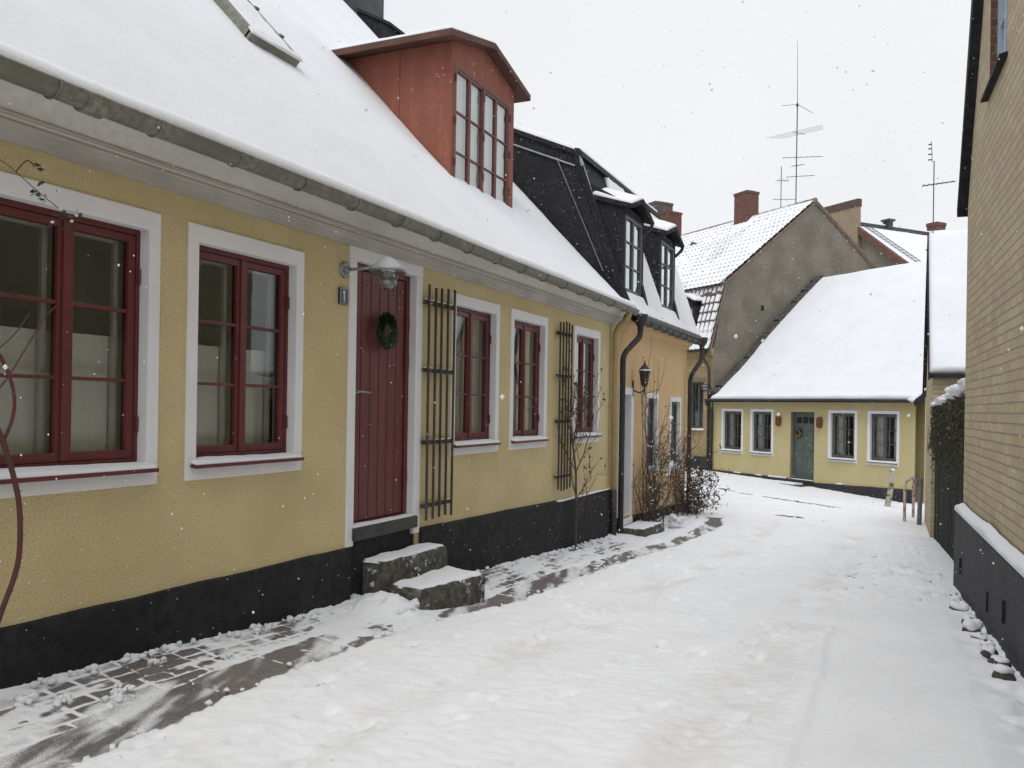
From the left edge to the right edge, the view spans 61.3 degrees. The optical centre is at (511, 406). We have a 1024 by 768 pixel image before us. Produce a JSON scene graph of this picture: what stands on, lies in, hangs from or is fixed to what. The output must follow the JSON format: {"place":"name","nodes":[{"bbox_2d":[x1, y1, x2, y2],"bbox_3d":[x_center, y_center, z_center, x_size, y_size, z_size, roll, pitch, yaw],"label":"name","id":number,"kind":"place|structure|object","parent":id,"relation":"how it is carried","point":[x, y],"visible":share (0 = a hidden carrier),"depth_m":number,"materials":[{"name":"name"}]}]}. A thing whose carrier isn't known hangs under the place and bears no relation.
{"place":"outdoors","nodes":[
{"label":"outdoors","id":0,"kind":"place"},
{"bbox_2d":[0,512,721,767],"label":"pavement","id":1,"kind":"structure","parent":0,"point":[43,732],"depth_m":4.96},
{"bbox_2d":[0,159,82,622],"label":"vine stem","id":2,"kind":"object","parent":1,"relation":"on","point":[13,476],"visible":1,"depth_m":4.01,"materials":[{"name":"red plant"}]},
{"bbox_2d":[0,1,1023,767],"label":"falling snow","id":3,"kind":"structure","parent":0,"point":[502,397],"depth_m":4.35,"materials":[{"name":"white snow"}]},
{"bbox_2d":[74,468,1023,767],"bbox_3d":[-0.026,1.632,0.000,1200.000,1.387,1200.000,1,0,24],"label":"ground","id":4,"kind":"structure","parent":0,"point":[612,688],"depth_m":5.06,"materials":[{"name":"white snow"}]},
{"bbox_2d":[0,0,639,688],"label":"yellow house","id":5,"kind":"structure","parent":4,"relation":"on","point":[268,324],"depth_m":6.15,"materials":[{"name":"paint"}]},
{"bbox_2d":[0,171,160,498],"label":"window","id":6,"kind":"structure","parent":5,"relation":"in","point":[76,451],"depth_m":4.70,"materials":[{"name":"red paint"}]},
{"bbox_2d":[184,222,304,480],"bbox_3d":[-1.838,-0.334,5.834,0.287,1.590,1.120,1,0,24],"label":"window","id":7,"kind":"structure","parent":5,"relation":"in","point":[232,436],"depth_m":5.83,"materials":[{"name":"red paint"}]},
{"bbox_2d":[339,256,406,288],"bbox_3d":[-1.059,-1.041,6.755,0.485,0.257,0.320,1,0,24],"label":"wall lamp","id":8,"kind":"object","parent":5,"relation":"attached to","point":[388,269],"visible":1,"depth_m":6.70,"materials":[{"name":"metal"}]},
{"bbox_2d":[345,245,422,547],"bbox_3d":[-1.201,-0.074,7.410,0.314,2.430,1.140,1,0,24],"label":"door","id":9,"kind":"structure","parent":5,"relation":"in","point":[383,474],"depth_m":7.43,"materials":[{"name":"red paint"}]},
{"bbox_2d":[376,311,398,349],"bbox_3d":[-1.049,-0.641,7.355,0.077,0.340,0.343,1,0,24],"label":"door wreath","id":10,"kind":"object","parent":9,"relation":"attached to","point":[386,342],"depth_m":7.32,"materials":[{"name":"green plant"}]},
{"bbox_2d":[420,284,455,520],"bbox_3d":[-0.692,-0.039,8.101,0.075,2.168,0.580,1,0,24],"label":"trellis","id":11,"kind":"object","parent":5,"relation":"attached to","point":[441,304],"visible":1,"depth_m":8.08,"materials":[{"name":"brown wood"}]},
{"bbox_2d":[449,292,500,455],"bbox_3d":[-0.452,-0.312,8.922,0.300,1.590,1.090,1,0,24],"label":"window","id":12,"kind":"structure","parent":5,"relation":"in","point":[467,438],"depth_m":9.04,"materials":[{"name":"red paint"}]},
{"bbox_2d":[453,63,511,205],"bbox_3d":[-0.399,-3.292,11.004,0.121,1.570,1.594,1,0,24],"label":"window","id":13,"kind":"structure","parent":5,"relation":"in","point":[483,166],"depth_m":10.98,"materials":[{"name":"paint"}]},
{"bbox_2d":[508,308,548,449],"bbox_3d":[0.120,-0.303,10.189,0.300,1.590,1.090,1,0,24],"label":"window","id":14,"kind":"structure","parent":5,"relation":"in","point":[522,323],"depth_m":10.33,"materials":[{"name":"red paint"}]},
{"bbox_2d":[554,321,572,490],"bbox_3d":[0.661,-0.007,11.100,0.075,2.170,0.520,1,0,24],"label":"trellis","id":15,"kind":"object","parent":5,"relation":"attached to","point":[564,420],"visible":0.96,"depth_m":11.08,"materials":[{"name":"brown wood"}]},
{"bbox_2d":[572,325,601,443],"bbox_3d":[0.959,-0.290,12.049,0.300,1.590,1.090,1,0,24],"label":"window","id":16,"kind":"structure","parent":5,"relation":"in","point":[582,336],"depth_m":12.33,"materials":[{"name":"red paint"}]},
{"bbox_2d":[357,543,485,614],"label":"door steps","id":17,"kind":"structure","parent":4,"relation":"on","point":[456,588],"depth_m":7.20,"materials":[{"name":"stone"}]},
{"bbox_2d":[12,534,947,758],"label":"snow clods","id":18,"kind":"object","parent":4,"relation":"on","point":[29,698],"visible":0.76,"depth_m":4.85,"materials":[{"name":"white snow"}]},
{"bbox_2d":[343,0,707,533],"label":"orange house","id":19,"kind":"structure","parent":4,"relation":"on","point":[633,230],"depth_m":14.03,"materials":[{"name":"paint"}]},
{"bbox_2d":[617,387,633,525],"bbox_3d":[1.639,0.811,13.802,0.460,2.230,0.820,1,0,24],"label":"door","id":20,"kind":"structure","parent":19,"relation":"in","point":[629,399],"depth_m":14.01,"materials":[{"name":"grey paint"}]},
{"bbox_2d":[624,214,641,296],"bbox_3d":[1.904,-2.380,13.776,0.072,1.180,0.910,1,0,24],"label":"window","id":21,"kind":"structure","parent":19,"relation":"in","point":[633,230],"depth_m":13.74,"materials":[{"name":"grey paint"}]},
{"bbox_2d":[632,361,651,396],"bbox_3d":[2.122,-0.456,14.005,0.214,0.600,0.307,1,0,-40],"label":"wall lantern","id":22,"kind":"object","parent":19,"relation":"attached to","point":[644,370],"depth_m":13.94,"materials":[{"name":"black metal"}]},
{"bbox_2d":[645,393,659,472],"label":"window","id":23,"kind":"structure","parent":19,"relation":"in","point":[656,408],"depth_m":15.47,"materials":[{"name":"grey paint"}]},
{"bbox_2d":[660,240,673,310],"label":"window","id":24,"kind":"structure","parent":19,"relation":"in","point":[667,252],"depth_m":15.73,"materials":[{"name":"grey paint"}]},
{"bbox_2d":[669,397,682,469],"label":"window","id":25,"kind":"structure","parent":19,"relation":"in","point":[674,405],"depth_m":17.05,"materials":[{"name":"grey paint"}]},
{"bbox_2d":[557,341,605,549],"bbox_3d":[0.899,0.583,11.327,0.337,2.866,1.328,1,0,24],"label":"climbing rose","id":26,"kind":"object","parent":4,"relation":"on","point":[575,436],"visible":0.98,"depth_m":11.33,"materials":[{"name":"brown plant"}]},
{"bbox_2d":[623,521,663,536],"bbox_3d":[2.046,2.097,13.653,0.487,0.472,1.023,1,0,24],"label":"stone doorstep","id":27,"kind":"structure","parent":4,"relation":"on","point":[642,529],"depth_m":13.42,"materials":[{"name":"stone"}]},
{"bbox_2d":[632,343,704,526],"bbox_3d":[2.941,0.628,15.378,0.706,3.570,3.338,1,0,24],"label":"tangled rose bush","id":28,"kind":"object","parent":4,"relation":"on","point":[673,519],"visible":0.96,"depth_m":14.53,"materials":[{"name":"brown plant"}]},
{"bbox_2d":[670,445,730,515],"bbox_3d":[3.530,1.504,17.073,1.557,1.515,2.071,1,0,24],"label":"leafy shrub","id":29,"kind":"object","parent":4,"relation":"on","point":[692,492],"visible":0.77,"depth_m":16.97,"materials":[{"name":"green plant"}]},
{"bbox_2d":[648,190,877,470],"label":"brick mansard house","id":30,"kind":"structure","parent":4,"relation":"on","point":[738,312],"depth_m":30.01,"materials":[{"name":"paint"}]},
{"bbox_2d":[686,378,705,429],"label":"window","id":31,"kind":"structure","parent":30,"relation":"in","point":[698,381],"depth_m":29.44,"materials":[{"name":"grey paint"}]},
{"bbox_2d":[701,384,710,389],"bbox_3d":[6.478,-0.636,28.904,0.028,0.200,0.480,1,0,-26],"label":"street sign","id":32,"kind":"object","parent":30,"relation":"attached to","point":[703,386],"visible":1,"depth_m":28.94,"materials":[{"name":"white metal"}]},
{"bbox_2d":[773,166,794,206],"bbox_3d":[10.725,-7.804,34.212,0.853,3.350,0.589,1,0,-16],"label":"tv antenna","id":33,"kind":"object","parent":30,"relation":"on","point":[781,180],"visible":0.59,"depth_m":34.14,"materials":[{"name":"grey metal"}]},
{"bbox_2d":[768,41,822,202],"bbox_3d":[10.420,-10.135,31.602,2.182,6.400,0.998,1,0,38],"label":"tv antenna","id":34,"kind":"object","parent":30,"relation":"on","point":[797,133],"visible":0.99,"depth_m":31.50,"materials":[{"name":"grey metal"}]},
{"bbox_2d":[704,260,926,503],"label":"yellow house","id":35,"kind":"structure","parent":4,"relation":"on","point":[745,394],"depth_m":25.35,"materials":[{"name":"paint"}]},
{"bbox_2d":[721,408,743,453],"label":"window","id":36,"kind":"structure","parent":35,"relation":"in","point":[729,425],"depth_m":28.00,"materials":[{"name":"grey paint"}]},
{"bbox_2d":[749,409,773,455],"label":"window","id":37,"kind":"structure","parent":35,"relation":"in","point":[757,439],"depth_m":26.73,"materials":[{"name":"grey paint"}]},
{"bbox_2d":[775,416,780,425],"bbox_3d":[7.952,0.435,25.804,0.125,0.312,0.144,1,0,-26],"label":"wall lamp","id":38,"kind":"object","parent":35,"relation":"attached to","point":[777,421],"visible":0.91,"depth_m":25.75,"materials":[{"name":"metal"}]},
{"bbox_2d":[790,412,814,481],"bbox_3d":[8.453,1.160,25.051,0.190,2.010,0.916,1,0,-26],"label":"door","id":39,"kind":"structure","parent":35,"relation":"in","point":[800,461],"depth_m":25.12,"materials":[{"name":"grey paint"}]},
{"bbox_2d":[794,428,801,436],"bbox_3d":[8.343,0.775,25.210,0.082,0.328,0.324,1,0,-26],"label":"door wreath","id":40,"kind":"object","parent":39,"relation":"attached to","point":[799,430],"depth_m":25.19,"materials":[{"name":"green plant"}]},
{"bbox_2d":[816,417,821,427],"bbox_3d":[8.662,0.457,24.359,0.125,0.312,0.144,1,0,-26],"label":"wall lamp","id":41,"kind":"object","parent":35,"relation":"attached to","point":[818,422],"visible":1,"depth_m":24.31,"materials":[{"name":"brown metal"}]},
{"bbox_2d":[827,410,857,462],"bbox_3d":[9.134,0.816,23.718,0.300,1.430,1.010,1,0,-26],"label":"window","id":42,"kind":"structure","parent":35,"relation":"in","point":[837,441],"depth_m":23.91,"materials":[{"name":"grey paint"}]},
{"bbox_2d":[866,410,899,466],"bbox_3d":[9.731,0.826,22.510,0.300,1.430,1.010,1,0,-26],"label":"window","id":43,"kind":"structure","parent":35,"relation":"in","point":[877,421],"depth_m":22.65,"materials":[{"name":"grey paint"}]},
{"bbox_2d":[824,198,946,267],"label":"background building","id":44,"kind":"structure","parent":4,"relation":"on","point":[907,245],"depth_m":41.48,"materials":[{"name":"beige brick"}]},
{"bbox_2d":[884,469,894,506],"bbox_3d":[8.959,2.086,20.518,0.251,1.224,0.136,1,0,24],"label":"leaning post","id":45,"kind":"object","parent":4,"relation":"on","point":[890,489],"visible":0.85,"depth_m":20.46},
{"bbox_2d":[903,475,914,521],"bbox_3d":[8.127,2.040,17.684,0.055,1.220,1.218,1,0,33],"label":"bike rail","id":46,"kind":"object","parent":4,"relation":"on","point":[912,477],"visible":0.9,"depth_m":17.62,"materials":[{"name":"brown metal"}]},
{"bbox_2d":[916,477,922,524],"bbox_3d":[7.793,1.990,16.547,0.135,1.271,0.090,1,0,24],"label":"round post","id":47,"kind":"object","parent":4,"relation":"on","point":[919,482],"visible":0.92,"depth_m":16.51,"materials":[{"name":"grey metal"}]},
{"bbox_2d":[922,229,967,537],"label":"brick outbuilding","id":48,"kind":"structure","parent":4,"relation":"on","point":[944,360],"depth_m":14.63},
{"bbox_2d":[922,141,955,232],"bbox_3d":[7.728,-3.767,15.663,0.551,2.080,0.220,1,0,12],"label":"tv antenna","id":49,"kind":"object","parent":48,"relation":"attached to","point":[933,184],"visible":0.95,"depth_m":15.66,"materials":[{"name":"grey metal"}]},
{"bbox_2d":[934,408,963,560],"bbox_3d":[5.897,1.482,11.386,0.184,3.024,5.487,1,0,22],"label":"board fence","id":50,"kind":"object","parent":4,"relation":"on","point":[945,503],"visible":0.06,"depth_m":12.01,"materials":[{"name":"black wood"}]},
{"bbox_2d":[927,378,964,497],"bbox_3d":[5.853,0.461,11.413,0.415,1.623,5.867,1,0,22],"label":"ivy","id":51,"kind":"object","parent":50,"relation":"attached to","point":[942,426],"visible":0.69,"depth_m":11.23,"materials":[{"name":"green plant"}]},
{"bbox_2d":[949,594,961,600],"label":"stone","id":52,"kind":"object","parent":4,"relation":"on","point":[954,597],"visible":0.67,"depth_m":7.98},
{"bbox_2d":[949,600,969,611],"bbox_3d":[3.904,1.761,7.535,0.146,0.141,0.172,1,0,-35],"label":"stone","id":53,"kind":"object","parent":4,"relation":"on","point":[959,605],"visible":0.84,"depth_m":7.50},
{"bbox_2d":[961,615,976,622],"bbox_3d":[3.668,1.733,6.939,0.123,0.119,0.140,1,0,45],"label":"stone","id":54,"kind":"object","parent":4,"relation":"on","point":[968,617],"visible":0.48,"depth_m":6.93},
{"bbox_2d":[962,619,983,631],"bbox_3d":[3.497,1.695,6.555,0.154,0.161,0.132,1,0,12],"label":"stone","id":55,"kind":"object","parent":4,"relation":"on","point":[975,625],"visible":0.62,"depth_m":6.52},
{"bbox_2d":[970,631,987,639],"bbox_3d":[3.413,1.700,6.311,0.125,0.111,0.138,1,0,27],"label":"stone","id":56,"kind":"object","parent":4,"relation":"on","point":[981,635],"visible":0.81,"depth_m":6.28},
{"bbox_2d":[979,639,995,646],"bbox_3d":[3.332,1.686,6.054,0.100,0.112,0.089,1,0,43],"label":"stone","id":57,"kind":"object","parent":4,"relation":"on","point":[986,642],"visible":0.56,"depth_m":6.04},
{"bbox_2d":[953,0,1023,677],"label":"tall brick house","id":58,"kind":"structure","parent":4,"relation":"on","point":[991,173],"depth_m":7.04,"materials":[{"name":"brick"}]},
{"bbox_2d":[980,0,1007,102],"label":"window","id":59,"kind":"structure","parent":58,"relation":"in","point":[998,29],"depth_m":7.50,"materials":[{"name":"blue paint"}]},
{"bbox_2d":[980,644,998,658],"bbox_3d":[3.204,1.666,5.812,0.140,0.126,0.104,1,0,-32],"label":"stone","id":60,"kind":"object","parent":4,"relation":"on","point":[987,651],"visible":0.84,"depth_m":5.78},
{"bbox_2d":[987,655,1011,666],"bbox_3d":[3.112,1.656,5.522,0.121,0.117,0.134,1,0,-16],"label":"stone","id":61,"kind":"object","parent":4,"relation":"on","point":[995,659],"visible":0.59,"depth_m":5.49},
{"bbox_2d":[991,664,1016,680],"bbox_3d":[2.986,1.632,5.256,0.142,0.118,0.118,1,0,-1],"label":"stone","id":62,"kind":"object","parent":4,"relation":"on","point":[1002,672],"visible":0.89,"depth_m":5.22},
{"bbox_2d":[384,0,970,234],"label":"sky","id":63,"kind":"structure","parent":0,"point":[635,42],"materials":[{"name":"white"}]}
]}

